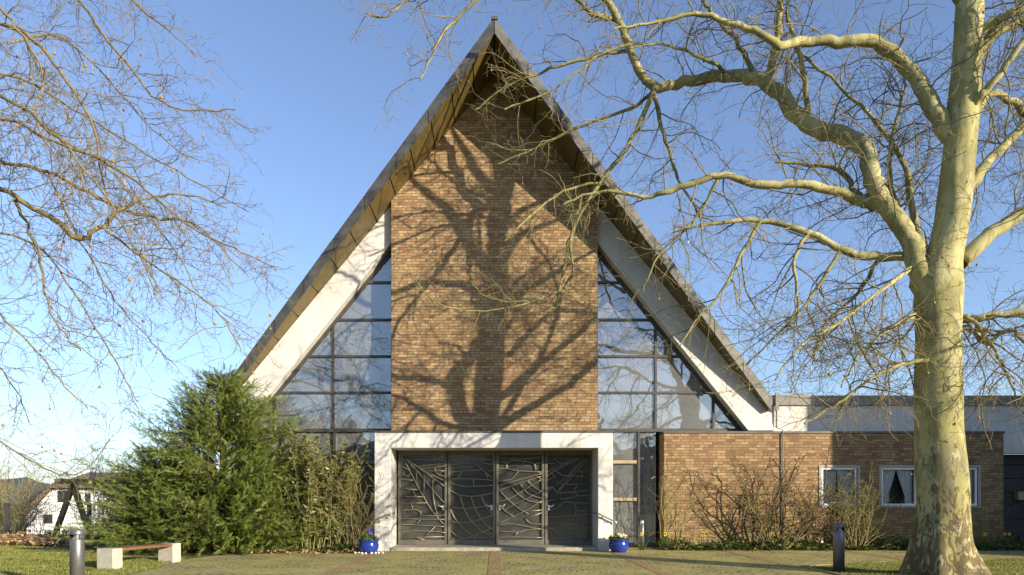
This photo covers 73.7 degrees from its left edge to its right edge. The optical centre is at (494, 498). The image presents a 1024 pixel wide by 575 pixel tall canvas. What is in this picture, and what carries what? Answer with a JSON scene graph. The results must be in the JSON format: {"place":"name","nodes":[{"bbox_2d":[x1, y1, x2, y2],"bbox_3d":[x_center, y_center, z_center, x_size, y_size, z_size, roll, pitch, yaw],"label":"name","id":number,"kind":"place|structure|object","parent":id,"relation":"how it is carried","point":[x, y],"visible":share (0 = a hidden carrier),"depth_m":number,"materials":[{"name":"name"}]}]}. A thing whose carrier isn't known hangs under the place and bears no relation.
{"place":"outdoors","nodes":[
{"label":"outdoors","id":0,"kind":"place"},
{"bbox_2d":[0,544,184,574],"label":"grass","id":1,"kind":"structure","parent":0,"point":[52,558],"depth_m":14.40,"materials":[{"name":"green plant"}]},
{"bbox_2d":[0,477,215,505],"bbox_3d":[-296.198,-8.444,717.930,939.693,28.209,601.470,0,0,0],"label":"hills","id":2,"kind":"structure","parent":0,"point":[15,480],"depth_m":598.16,"materials":[{"name":"brown plant"}]},
{"bbox_2d":[0,506,1016,574],"bbox_3d":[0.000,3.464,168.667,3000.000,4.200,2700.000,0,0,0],"label":"ground","id":3,"kind":"structure","parent":0,"point":[188,556],"depth_m":16.06,"materials":[{"name":"brown soil"}]},
{"bbox_2d":[0,460,34,513],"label":"bare bush","id":4,"kind":"object","parent":3,"relation":"on","point":[9,487],"visible":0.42,"depth_m":25.72,"materials":[{"name":"brown plant"}]},
{"bbox_2d":[12,496,54,533],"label":"bare bush","id":5,"kind":"object","parent":3,"relation":"on","point":[27,522],"visible":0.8,"depth_m":24.20,"materials":[{"name":"brown plant"}]},
{"bbox_2d":[0,457,82,535],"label":"bare bush","id":6,"kind":"object","parent":3,"relation":"on","point":[20,493],"visible":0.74,"depth_m":24.75,"materials":[{"name":"brown plant"}]},
{"bbox_2d":[0,529,104,546],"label":"leaf litter","id":7,"kind":"object","parent":3,"relation":"on","point":[45,538],"visible":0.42,"depth_m":19.52,"materials":[{"name":"brown plant"}]},
{"bbox_2d":[0,503,116,534],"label":"wire fence","id":8,"kind":"object","parent":3,"relation":"on","point":[7,517],"visible":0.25,"depth_m":22.66,"materials":[{"name":"grey metal"}]},
{"bbox_2d":[69,529,84,574],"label":"bollard light","id":9,"kind":"object","parent":3,"relation":"on","point":[77,551],"visible":1,"depth_m":10.07,"materials":[{"name":"metal"}]},
{"bbox_2d":[15,472,145,534],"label":"house","id":10,"kind":"structure","parent":3,"relation":"on","point":[66,521],"depth_m":79.67,"materials":[{"name":"white paint"}]},
{"bbox_2d":[44,515,52,522],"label":"window","id":11,"kind":"structure","parent":10,"relation":"in","point":[47,519],"depth_m":79.61,"materials":[{"name":"glass"}]},
{"bbox_2d":[58,490,66,501],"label":"window","id":12,"kind":"structure","parent":10,"relation":"in","point":[59,492],"depth_m":79.61,"materials":[{"name":"glass"}]},
{"bbox_2d":[52,478,114,532],"bbox_3d":[-14.483,0.559,24.337,1.700,2.492,2.027,0,0,0],"label":"timber frame","id":13,"kind":"object","parent":3,"relation":"on","point":[72,491],"visible":0.52,"depth_m":23.35,"materials":[{"name":"brown wood"}]},
{"bbox_2d":[48,442,146,528],"bbox_3d":[-14.254,-0.338,24.533,4.275,3.471,3.333,0,0,0],"label":"bare bush","id":14,"kind":"object","parent":3,"relation":"on","point":[95,474],"visible":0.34,"depth_m":24.18,"materials":[{"name":"brown plant"}]},
{"bbox_2d":[71,440,135,524],"bbox_3d":[-14.808,-0.500,27.307,4.522,3.924,3.236,0,0,42],"label":"bare bush","id":15,"kind":"object","parent":3,"relation":"on","point":[106,471],"visible":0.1,"depth_m":27.00,"materials":[{"name":"brown plant"}]},
{"bbox_2d":[97,543,180,569],"bbox_3d":[-7.200,1.174,13.917,0.380,0.432,1.803,0,0,16],"label":"bench","id":16,"kind":"object","parent":3,"relation":"on","point":[109,557],"visible":0.85,"depth_m":13.42,"materials":[{"name":"concrete"}]},
{"bbox_2d":[0,0,303,504],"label":"plane tree","id":17,"kind":"object","parent":3,"relation":"on","point":[77,236],"visible":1,"depth_m":10.42,"materials":[{"name":"brown plant"}]},
{"bbox_2d":[33,545,308,554],"bbox_3d":[-8.048,1.350,18.060,9.235,0.001,3.426,0,0,5],"label":"shrub bed","id":18,"kind":"object","parent":3,"relation":"on","point":[204,552],"visible":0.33,"depth_m":17.07,"materials":[{"name":"soil"}]},
{"bbox_2d":[41,359,354,555],"bbox_3d":[-7.380,-0.943,17.279,7.455,5.288,4.388,0,0,0],"label":"yew bush","id":19,"kind":"object","parent":18,"relation":"on","point":[177,499],"visible":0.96,"depth_m":16.95,"materials":[{"name":"green plant"}]},
{"bbox_2d":[244,542,358,552],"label":"ivy","id":20,"kind":"object","parent":18,"relation":"on","point":[335,546],"visible":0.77,"depth_m":17.08,"materials":[{"name":"green plant"}]},
{"bbox_2d":[244,546,360,553],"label":"leaf litter","id":21,"kind":"object","parent":18,"relation":"on","point":[306,551],"visible":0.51,"depth_m":16.89,"materials":[{"name":"brown plant"}]},
{"bbox_2d":[260,426,373,549],"bbox_3d":[-4.796,-0.229,17.767,3.222,3.246,2.193,0,0,0],"label":"leafy shrub","id":22,"kind":"object","parent":18,"relation":"on","point":[311,469],"visible":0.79,"depth_m":17.47,"materials":[{"name":"green plant"}]},
{"bbox_2d":[298,445,424,548],"bbox_3d":[-3.483,-0.054,17.512,3.491,2.898,2.816,0,0,0],"label":"tangled shrub","id":23,"kind":"object","parent":18,"relation":"on","point":[357,523],"visible":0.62,"depth_m":17.65,"materials":[{"name":"brown plant"}]},
{"bbox_2d":[216,16,774,550],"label":"church","id":24,"kind":"structure","parent":3,"relation":"on","point":[544,434],"depth_m":18.67,"materials":[{"name":"brick"}]},
{"bbox_2d":[248,250,390,431],"bbox_3d":[-4.905,-4.501,19.212,4.257,5.352,0.110,0,0,0],"label":"gable window","id":25,"kind":"structure","parent":24,"relation":"in","point":[339,318],"depth_m":19.16,"materials":[{"name":"metal"}]},
{"bbox_2d":[277,432,374,546],"bbox_3d":[-4.900,-0.263,19.231,4.600,3.245,0.108,0,0,0],"label":"lower window","id":26,"kind":"structure","parent":24,"relation":"in","point":[334,439],"depth_m":19.18,"materials":[{"name":"metal"}]},
{"bbox_2d":[398,451,446,544],"bbox_3d":[-1.972,-0.015,18.679,1.337,2.556,0.160,0,0,0],"label":"door leaf","id":27,"kind":"structure","parent":24,"relation":"in","point":[426,470],"depth_m":18.75,"materials":[{"name":"metal"}]},
{"bbox_2d":[448,451,494,544],"bbox_3d":[-0.627,-0.015,18.679,1.294,2.556,0.160,0,0,0],"label":"door leaf","id":28,"kind":"structure","parent":24,"relation":"in","point":[471,474],"depth_m":18.75,"materials":[{"name":"metal"}]},
{"bbox_2d":[496,451,543,544],"bbox_3d":[0.703,-0.015,18.679,1.315,2.556,0.160,0,0,0],"label":"door leaf","id":29,"kind":"structure","parent":24,"relation":"in","point":[519,474],"depth_m":18.75,"materials":[{"name":"metal"}]},
{"bbox_2d":[545,451,591,544],"bbox_3d":[2.037,-0.015,18.679,1.303,2.556,0.160,0,0,0],"label":"door leaf","id":30,"kind":"structure","parent":24,"relation":"in","point":[568,474],"depth_m":18.75,"materials":[{"name":"metal"}]},
{"bbox_2d":[613,514,618,533],"bbox_3d":[3.388,0.875,19.877,0.420,0.860,0.420,0,0,0],"label":"chair","id":31,"kind":"object","parent":24,"relation":"on","point":[615,518],"visible":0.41,"depth_m":20.03,"materials":[{"name":"grey wood"}]},
{"bbox_2d":[623,514,636,541],"bbox_3d":[4.022,0.875,19.977,0.420,0.860,0.420,0,0,0],"label":"chair","id":32,"kind":"object","parent":24,"relation":"on","point":[630,516],"visible":0.52,"depth_m":20.16,"materials":[{"name":"grey wood"}]},
{"bbox_2d":[613,432,656,546],"bbox_3d":[3.580,-0.263,19.231,1.960,3.245,0.108,0,0,0],"label":"lower window","id":33,"kind":"structure","parent":24,"relation":"in","point":[631,544],"depth_m":19.18,"materials":[{"name":"metal"}]},
{"bbox_2d":[598,250,742,431],"bbox_3d":[4.905,-4.501,19.212,4.257,5.352,0.110,0,0,0],"label":"gable window","id":34,"kind":"structure","parent":24,"relation":"in","point":[714,399],"depth_m":19.16,"materials":[{"name":"metal"}]},
{"bbox_2d":[340,0,1023,574],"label":"plane tree","id":35,"kind":"object","parent":3,"relation":"on","point":[942,534],"visible":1,"depth_m":11.96,"materials":[{"name":"beige plant"}]},
{"bbox_2d":[705,446,900,549],"bbox_3d":[8.134,0.028,17.670,4.819,2.768,2.966,0,0,0],"label":"bare shrub","id":36,"kind":"object","parent":3,"relation":"on","point":[759,525],"visible":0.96,"depth_m":17.97,"materials":[{"name":"brown plant"}]},
{"bbox_2d":[652,547,1020,549],"bbox_3d":[22.175,1.354,18.417,35.650,0.001,1.100,0,0,0],"label":"planting bed","id":37,"kind":"object","parent":3,"relation":"on","point":[802,549],"visible":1,"depth_m":18.13,"materials":[{"name":"soil"}]},
{"bbox_2d":[655,532,669,549],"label":"daffodil","id":38,"kind":"object","parent":37,"relation":"on","point":[665,533],"visible":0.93,"depth_m":17.97,"materials":[{"name":"green plant"}]},
{"bbox_2d":[650,442,714,549],"bbox_3d":[4.900,-0.059,18.294,1.574,2.911,1.381,0,0,-22],"label":"bare shrub","id":39,"kind":"object","parent":37,"relation":"on","point":[667,516],"visible":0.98,"depth_m":18.18,"materials":[{"name":"brown plant"}]},
{"bbox_2d":[681,537,692,549],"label":"daffodil","id":40,"kind":"object","parent":37,"relation":"on","point":[689,544],"visible":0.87,"depth_m":17.80,"materials":[{"name":"green plant"}]},
{"bbox_2d":[696,532,708,549],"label":"daffodil","id":41,"kind":"object","parent":37,"relation":"on","point":[703,534],"visible":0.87,"depth_m":18.06,"materials":[{"name":"green plant"}]},
{"bbox_2d":[659,532,1023,550],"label":"ivy","id":42,"kind":"object","parent":37,"relation":"on","point":[813,545],"visible":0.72,"depth_m":17.95,"materials":[{"name":"green plant"}]},
{"bbox_2d":[803,465,915,549],"bbox_3d":[9.943,0.248,18.186,2.902,2.304,1.979,0,0,-13],"label":"bare shrub","id":43,"kind":"object","parent":37,"relation":"on","point":[867,517],"visible":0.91,"depth_m":18.08,"materials":[{"name":"brown plant"}]},
{"bbox_2d":[976,532,994,550],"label":"daffodil","id":44,"kind":"object","parent":37,"relation":"on","point":[984,539],"visible":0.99,"depth_m":17.73,"materials":[{"name":"green plant"}]},
{"bbox_2d":[971,503,1023,549],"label":"bare shrub","id":45,"kind":"object","parent":37,"relation":"on","point":[989,521],"visible":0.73,"depth_m":18.10,"materials":[{"name":"brown plant"}]},
{"bbox_2d":[998,532,1014,550],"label":"daffodil","id":46,"kind":"object","parent":37,"relation":"on","point":[1000,542],"visible":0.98,"depth_m":17.76,"materials":[{"name":"green plant"}]},
{"bbox_2d":[833,523,844,572],"bbox_3d":[6.365,0.935,12.617,0.198,0.950,0.198,0,0,0],"label":"bollard light","id":47,"kind":"object","parent":3,"relation":"on","point":[839,547],"visible":0.9,"depth_m":12.54,"materials":[{"name":"metal"}]},
{"bbox_2d":[658,392,1023,547],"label":"parish wing","id":48,"kind":"structure","parent":3,"relation":"on","point":[996,473],"depth_m":18.77,"materials":[{"name":"brown brick"}]},
{"bbox_2d":[819,465,859,507],"bbox_3d":[9.481,-0.327,18.947,1.125,1.256,0.440,0,0,0],"label":"window","id":49,"kind":"structure","parent":48,"relation":"in","point":[843,470],"depth_m":18.90,"materials":[{"name":"plastic"}]},
{"bbox_2d":[879,465,915,507],"bbox_3d":[11.130,-0.327,18.947,1.125,1.256,0.440,0,0,0],"label":"window","id":50,"kind":"structure","parent":48,"relation":"in","point":[901,485],"depth_m":18.91,"materials":[{"name":"glass"}]},
{"bbox_2d":[969,465,980,507],"bbox_3d":[12.798,-0.332,18.835,1.125,1.166,0.215,0,0,0],"label":"window","id":51,"kind":"structure","parent":48,"relation":"in","point":[971,467],"depth_m":18.79,"materials":[{"name":"plastic"}]},
{"bbox_2d":[1004,454,1023,546],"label":"end door","id":52,"kind":"structure","parent":48,"relation":"in","point":[1013,463],"depth_m":19.22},
{"bbox_2d":[800,559,1002,574],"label":"lawn kerb","id":53,"kind":"structure","parent":3,"relation":"on","point":[817,569],"depth_m":13.41,"materials":[{"name":"beige concrete"}]},
{"bbox_2d":[807,557,1023,574],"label":"grass","id":54,"kind":"structure","parent":3,"relation":"on","point":[1009,566],"depth_m":13.23,"materials":[{"name":"green plant"}]},
{"bbox_2d":[0,0,1023,486],"label":"sky","id":55,"kind":"structure","parent":0,"point":[320,95],"materials":[{"name":"blue"}]},
{"bbox_2d":[131,547,1023,574],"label":"forecourt paving","id":56,"kind":"structure","parent":0,"point":[476,563],"depth_m":14.47,"materials":[{"name":"beige stone"}]},
{"bbox_2d":[320,551,382,574],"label":"red brick band","id":57,"kind":"object","parent":56,"relation":"on","point":[346,565],"depth_m":13.78,"materials":[{"name":"brick"}]},
{"bbox_2d":[358,540,378,553],"bbox_3d":[-3.118,1.190,16.917,0.524,0.340,0.524,0,0,0],"label":"flower pot","id":58,"kind":"object","parent":56,"relation":"on","point":[367,546],"visible":0.84,"depth_m":16.71,"materials":[{"name":"blue ceramic"}]},
{"bbox_2d":[358,527,379,541],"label":"pot flowers","id":59,"kind":"object","parent":58,"relation":"on","point":[368,536],"visible":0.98,"depth_m":16.85,"materials":[{"name":"green plant"}]},
{"bbox_2d":[487,551,500,574],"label":"red brick band","id":60,"kind":"object","parent":56,"relation":"on","point":[494,566],"depth_m":13.99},
{"bbox_2d":[155,551,852,574],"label":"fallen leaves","id":61,"kind":"object","parent":56,"relation":"on","point":[556,566],"visible":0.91,"depth_m":14.44,"materials":[{"name":"brown plant"}]},
{"bbox_2d":[632,532,648,549],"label":"daffodil","id":62,"kind":"object","parent":56,"relation":"on","point":[644,546],"visible":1,"depth_m":17.88,"materials":[{"name":"green plant"}]},
{"bbox_2d":[609,551,672,574],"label":"red brick band","id":63,"kind":"object","parent":56,"relation":"on","point":[644,564],"depth_m":13.99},
{"bbox_2d":[608,539,628,552],"bbox_3d":[3.136,1.190,17.217,0.524,0.340,0.524,0,0,0],"label":"flower pot","id":64,"kind":"object","parent":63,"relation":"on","point":[619,546],"visible":0.92,"depth_m":17.02,"materials":[{"name":"blue ceramic"}]},
{"bbox_2d":[608,533,628,539],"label":"pot flowers","id":65,"kind":"object","parent":64,"relation":"on","point":[618,536],"visible":0.95,"depth_m":17.10,"materials":[{"name":"white plant"}]},
{"bbox_2d":[640,520,643,548],"bbox_3d":[3.921,0.978,18.117,0.100,0.825,0.100,0,0,0],"label":"post lamp","id":66,"kind":"object","parent":56,"relation":"on","point":[641,529],"visible":0.84,"depth_m":18.08,"materials":[{"name":"metal"}]},
{"bbox_2d":[720,550,803,567],"bbox_3d":[6.000,1.352,15.617,0.250,0.001,4.500,0,0,0],"label":"red brick band","id":67,"kind":"object","parent":56,"relation":"on","point":[769,560],"visible":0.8,"depth_m":15.13,"materials":[{"name":"red brick"}]},
{"bbox_2d":[845,550,903,559],"bbox_3d":[9.100,1.352,16.342,0.250,0.001,3.050,0,0,0],"label":"red brick band","id":68,"kind":"object","parent":56,"relation":"on","point":[874,554],"visible":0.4,"depth_m":16.49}
]}

